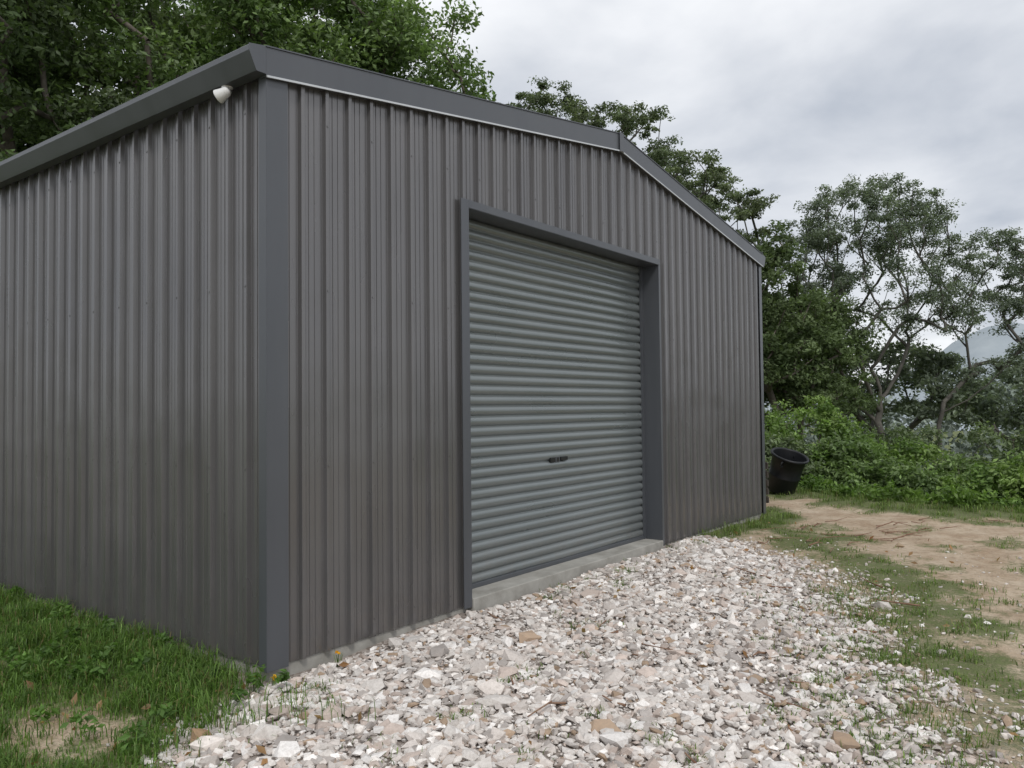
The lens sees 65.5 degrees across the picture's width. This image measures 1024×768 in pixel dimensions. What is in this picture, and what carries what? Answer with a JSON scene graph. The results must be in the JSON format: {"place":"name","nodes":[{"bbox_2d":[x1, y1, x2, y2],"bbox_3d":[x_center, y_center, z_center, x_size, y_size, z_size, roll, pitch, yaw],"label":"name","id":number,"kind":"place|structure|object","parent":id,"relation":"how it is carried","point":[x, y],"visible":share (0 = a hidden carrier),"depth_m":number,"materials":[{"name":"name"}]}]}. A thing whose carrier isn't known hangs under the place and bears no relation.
{"place":"outdoors","nodes":[
{"label":"outdoors","id":0,"kind":"place"},
{"bbox_2d":[0,427,1023,767],"bbox_3d":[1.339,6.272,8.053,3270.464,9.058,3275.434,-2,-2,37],"label":"ground","id":1,"kind":"structure","parent":0,"point":[974,549],"depth_m":6.03,"materials":[{"name":"soil"}]},
{"bbox_2d":[0,0,91,161],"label":"rainforest tree","id":2,"kind":"object","parent":1,"relation":"on","point":[18,75],"visible":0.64,"depth_m":14.81,"materials":[{"name":"green plant"}]},
{"bbox_2d":[0,114,91,159],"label":"understorey","id":3,"kind":"object","parent":1,"relation":"on","point":[18,138],"depth_m":18.84,"materials":[{"name":"green plant"}]},
{"bbox_2d":[14,0,157,152],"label":"rainforest tree","id":4,"kind":"object","parent":1,"relation":"on","point":[88,87],"visible":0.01,"depth_m":22.45,"materials":[{"name":"green plant"}]},
{"bbox_2d":[0,0,214,156],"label":"rainforest tree","id":5,"kind":"object","parent":1,"relation":"on","point":[103,101],"visible":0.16,"depth_m":16.03,"materials":[{"name":"green plant"}]},
{"bbox_2d":[0,0,247,150],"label":"rainforest tree","id":6,"kind":"object","parent":1,"relation":"on","point":[75,38],"depth_m":23.06,"materials":[{"name":"green plant"}]},
{"bbox_2d":[2,0,337,150],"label":"rainforest tree","id":7,"kind":"object","parent":1,"relation":"on","point":[107,8],"visible":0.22,"depth_m":16.96,"materials":[{"name":"green plant"}]},
{"bbox_2d":[118,0,356,86],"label":"rainforest tree","id":8,"kind":"object","parent":1,"relation":"on","point":[288,34],"depth_m":23.87,"materials":[{"name":"green plant"}]},
{"bbox_2d":[157,0,426,82],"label":"rainforest tree","id":9,"kind":"object","parent":1,"relation":"on","point":[360,33],"visible":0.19,"depth_m":18.92,"materials":[{"name":"green plant"}]},
{"bbox_2d":[0,42,765,681],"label":"metal shed","id":10,"kind":"structure","parent":1,"relation":"on","point":[308,362],"depth_m":5.82,"materials":[{"name":"metal"}]},
{"bbox_2d":[213,85,232,102],"bbox_3d":[-1.758,-1.765,4.851,0.108,0.112,0.088,-1,-2,-2],"label":"security light","id":11,"kind":"object","parent":10,"relation":"attached to","point":[222,94],"visible":1,"depth_m":4.82,"materials":[{"name":"white plastic"}]},
{"bbox_2d":[469,219,642,583],"bbox_3d":[0.468,0.106,7.508,0.037,3.065,3.196,-2,-2,37],"label":"roller door","id":12,"kind":"structure","parent":10,"relation":"in","point":[555,362],"depth_m":7.33,"materials":[{"name":"metal"}]},
{"bbox_2d":[286,0,498,102],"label":"rainforest tree","id":13,"kind":"object","parent":1,"relation":"on","point":[449,69],"visible":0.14,"depth_m":19.83,"materials":[{"name":"green plant"}]},
{"bbox_2d":[0,473,1022,753],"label":"weeds","id":14,"kind":"object","parent":1,"relation":"on","point":[952,493],"visible":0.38,"depth_m":4.94,"materials":[{"name":"green plant"}]},
{"bbox_2d":[26,522,1018,765],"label":"leaf litter","id":15,"kind":"object","parent":1,"relation":"on","point":[260,749],"visible":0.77,"depth_m":4.31,"materials":[{"name":"brown plant"}]},
{"bbox_2d":[506,75,593,123],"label":"eucalyptus tree","id":16,"kind":"object","parent":1,"relation":"on","point":[570,105],"visible":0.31,"depth_m":29.23,"materials":[{"name":"green plant"}]},
{"bbox_2d":[571,100,682,162],"bbox_3d":[3.884,-2.704,29.901,4.806,15.738,5.359,0,-2,-12],"label":"eucalyptus tree","id":17,"kind":"object","parent":1,"relation":"on","point":[628,121],"visible":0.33,"depth_m":28.70,"materials":[{"name":"green plant"}]},
{"bbox_2d":[678,179,710,200],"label":"eucalyptus tree","id":18,"kind":"object","parent":1,"relation":"on","point":[698,190],"visible":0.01,"depth_m":30.27,"materials":[{"name":"green plant"}]},
{"bbox_2d":[647,146,742,206],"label":"eucalyptus tree","id":19,"kind":"object","parent":1,"relation":"on","point":[712,175],"visible":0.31,"depth_m":27.10,"materials":[{"name":"green plant"}]},
{"bbox_2d":[698,182,780,314],"bbox_3d":[6.723,-0.788,26.087,4.175,11.713,4.297,0,-2,-32],"label":"eucalyptus tree","id":20,"kind":"object","parent":1,"relation":"on","point":[745,210],"visible":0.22,"depth_m":25.52,"materials":[{"name":"green plant"}]},
{"bbox_2d":[487,517,1013,767],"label":"twigs","id":21,"kind":"object","parent":1,"relation":"on","point":[685,753],"visible":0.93,"depth_m":6.74,"materials":[{"name":"brown wood"}]},
{"bbox_2d":[765,461,768,502],"bbox_3d":[3.515,1.624,13.102,1.140,0.680,0.850,-2,-2,37],"label":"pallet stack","id":22,"kind":"object","parent":1,"relation":"on","point":[767,480],"visible":0.04,"depth_m":13.05,"materials":[{"name":"grey wood"}]},
{"bbox_2d":[762,282,804,401],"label":"bushy tree","id":23,"kind":"object","parent":1,"relation":"on","point":[766,315],"visible":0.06,"depth_m":22.37,"materials":[{"name":"green plant"}]},
{"bbox_2d":[766,447,808,494],"bbox_3d":[4.834,1.572,14.108,0.668,0.696,0.775,22,22,34],"label":"plastic drum","id":24,"kind":"object","parent":1,"relation":"on","point":[787,466],"visible":0.98,"depth_m":13.94,"materials":[{"name":"black plastic"}]},
{"bbox_2d":[753,219,834,434],"bbox_3d":[7.185,-0.090,22.157,3.223,9.126,3.567,-2,-2,37],"label":"bushy tree","id":25,"kind":"object","parent":1,"relation":"on","point":[776,255],"visible":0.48,"depth_m":21.50,"materials":[{"name":"green plant"}]},
{"bbox_2d":[765,432,832,482],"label":"shrub","id":26,"kind":"object","parent":1,"relation":"on","point":[771,442],"visible":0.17,"depth_m":15.58,"materials":[{"name":"green plant"}]},
{"bbox_2d":[764,304,852,417],"bbox_3d":[10.501,1.844,31.863,6.508,11.430,6.196,-1,-2,20],"label":"gum tree","id":27,"kind":"object","parent":1,"relation":"on","point":[786,408],"depth_m":31.73,"materials":[{"name":"green plant"}]},
{"bbox_2d":[763,291,861,437],"bbox_3d":[8.422,1.141,22.955,3.165,7.705,3.360,-2,-2,37],"label":"bushy tree","id":28,"kind":"object","parent":1,"relation":"on","point":[834,341],"visible":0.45,"depth_m":22.36,"materials":[{"name":"green plant"}]},
{"bbox_2d":[764,395,872,475],"bbox_3d":[6.601,1.698,18.105,3.230,2.904,2.854,-1,-2,1],"label":"shrub","id":29,"kind":"object","parent":1,"relation":"on","point":[808,400],"visible":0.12,"depth_m":17.95,"materials":[{"name":"green plant"}]},
{"bbox_2d":[765,399,898,483],"bbox_3d":[6.500,1.558,16.689,2.980,2.486,2.603,-2,-2,37],"label":"shrub","id":30,"kind":"object","parent":1,"relation":"on","point":[829,414],"visible":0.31,"depth_m":16.47,"materials":[{"name":"green plant"}]},
{"bbox_2d":[780,289,890,442],"bbox_3d":[9.405,1.371,24.370,3.898,8.408,3.626,-2,-2,37],"label":"bushy tree","id":31,"kind":"object","parent":1,"relation":"on","point":[859,335],"visible":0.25,"depth_m":23.73,"materials":[{"name":"green plant"}]},
{"bbox_2d":[799,425,899,491],"bbox_3d":[6.524,1.716,15.623,2.268,1.822,2.401,-2,-2,37],"label":"shrub","id":32,"kind":"object","parent":1,"relation":"on","point":[837,447],"visible":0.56,"depth_m":15.26,"materials":[{"name":"green plant"}]},
{"bbox_2d":[771,172,991,442],"bbox_3d":[11.953,-0.180,26.377,6.573,13.590,5.451,-2,-2,37],"label":"gum tree","id":33,"kind":"object","parent":1,"relation":"on","point":[814,237],"visible":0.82,"depth_m":25.63,"materials":[{"name":"green plant"}]},
{"bbox_2d":[764,357,1023,470],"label":"distant trees","id":34,"kind":"object","parent":1,"relation":"on","point":[949,427],"visible":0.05,"depth_m":45.09,"materials":[{"name":"green plant"}]},
{"bbox_2d":[813,332,985,446],"bbox_3d":[13.957,3.019,29.188,6.179,9.973,6.252,-2,-2,37],"label":"gum tree","id":35,"kind":"object","parent":1,"relation":"on","point":[927,365],"visible":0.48,"depth_m":27.95,"materials":[{"name":"green plant"}]},
{"bbox_2d":[857,436,955,491],"bbox_3d":[8.187,2.210,16.468,2.756,2.280,2.672,-2,-2,37],"label":"shrub","id":36,"kind":"object","parent":1,"relation":"on","point":[907,451],"visible":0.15,"depth_m":16.32,"materials":[{"name":"green plant"}]},
{"bbox_2d":[849,419,971,476],"bbox_3d":[8.697,2.265,18.069,2.962,2.990,3.705,0,-2,-7],"label":"shrub","id":37,"kind":"object","parent":1,"relation":"on","point":[902,431],"visible":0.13,"depth_m":17.84,"materials":[{"name":"green plant"}]},
{"bbox_2d":[868,459,972,504],"bbox_3d":[7.552,2.075,14.591,2.191,1.441,2.166,-2,-2,37],"label":"shrub","id":38,"kind":"object","parent":1,"relation":"on","point":[900,479],"visible":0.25,"depth_m":14.47,"materials":[{"name":"green plant"}]},
{"bbox_2d":[915,450,1016,499],"bbox_3d":[8.759,2.227,15.107,2.767,1.919,2.638,-1,-2,0],"label":"shrub","id":39,"kind":"object","parent":1,"relation":"on","point":[954,460],"visible":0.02,"depth_m":15.29,"materials":[{"name":"green plant"}]},
{"bbox_2d":[929,420,1004,475],"bbox_3d":[10.226,2.438,16.991,3.277,3.330,2.820,-1,-2,-1],"label":"shrub","id":40,"kind":"object","parent":1,"relation":"on","point":[973,438],"visible":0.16,"depth_m":17.30,"materials":[{"name":"green plant"}]},
{"bbox_2d":[928,368,1023,449],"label":"gum tree","id":41,"kind":"object","parent":1,"relation":"on","point":[986,408],"visible":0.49,"depth_m":28.90,"materials":[{"name":"green plant"}]},
{"bbox_2d":[932,227,1023,468],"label":"gum tree","id":42,"kind":"object","parent":1,"relation":"on","point":[1015,305],"visible":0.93,"depth_m":26.57,"materials":[{"name":"green plant"}]},
{"bbox_2d":[934,459,1023,506],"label":"shrub","id":43,"kind":"object","parent":1,"relation":"on","point":[979,479],"visible":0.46,"depth_m":13.42,"materials":[{"name":"green plant"}]},
{"bbox_2d":[954,421,1023,474],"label":"shrub","id":44,"kind":"object","parent":1,"relation":"on","point":[1015,444],"visible":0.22,"depth_m":15.54,"materials":[{"name":"green plant"}]},
{"bbox_2d":[986,447,1023,505],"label":"shrub","id":45,"kind":"object","parent":1,"relation":"on","point":[1018,462],"visible":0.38,"depth_m":13.64,"materials":[{"name":"green plant"}]},
{"bbox_2d":[0,486,1023,767],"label":"grass","id":46,"kind":"structure","parent":0,"point":[176,678],"depth_m":4.59,"materials":[{"name":"green plant"}]},
{"bbox_2d":[25,0,1023,385],"label":"sky","id":47,"kind":"structure","parent":0,"point":[794,97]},
{"bbox_2d":[106,533,1023,767],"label":"gravel","id":48,"kind":"structure","parent":0,"point":[645,684],"depth_m":4.38,"materials":[{"name":"grey gravel"}]},
{"bbox_2d":[190,728,210,742],"bbox_3d":[-1.469,1.691,3.792,0.126,0.092,0.086,-1,-2,25],"label":"rock","id":49,"kind":"object","parent":48,"relation":"on","point":[198,732],"visible":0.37,"depth_m":3.79,"materials":[{"name":"stone"}]},
{"bbox_2d":[235,724,257,739],"bbox_3d":[-1.255,1.683,3.828,0.200,0.075,0.058,-2,-2,33],"label":"rock","id":50,"kind":"object","parent":48,"relation":"on","point":[240,728],"visible":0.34,"depth_m":3.84,"materials":[{"name":"stone"}]},
{"bbox_2d":[254,695,267,702],"bbox_3d":[-1.383,1.716,4.290,0.095,0.060,0.105,-1,-2,18],"label":"rock","id":51,"kind":"object","parent":48,"relation":"on","point":[256,700],"visible":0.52,"depth_m":4.29,"materials":[{"name":"stone"}]},
{"bbox_2d":[248,650,343,691],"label":"yellow flowers","id":52,"kind":"object","parent":48,"relation":"on","point":[275,675],"visible":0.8,"depth_m":4.54,"materials":[{"name":"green plant"}]},
{"bbox_2d":[307,677,320,686],"bbox_3d":[-1.150,1.721,4.519,0.126,0.079,0.101,1,-2,-42],"label":"rock","id":53,"kind":"object","parent":48,"relation":"on","point":[314,679],"visible":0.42,"depth_m":4.54,"materials":[{"name":"stone"}]},
{"bbox_2d":[313,668,325,676],"bbox_3d":[-1.148,1.735,4.745,0.090,0.073,0.063,-1,-2,22],"label":"rock","id":54,"kind":"object","parent":48,"relation":"on","point":[318,671],"visible":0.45,"depth_m":4.75,"materials":[{"name":"stone"}]},
{"bbox_2d":[764,322,1023,430],"bbox_3d":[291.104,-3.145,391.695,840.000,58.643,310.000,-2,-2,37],"label":"hill","id":55,"kind":"structure","parent":0,"point":[982,345],"depth_m":377.90,"materials":[{"name":"grey"}]}
]}

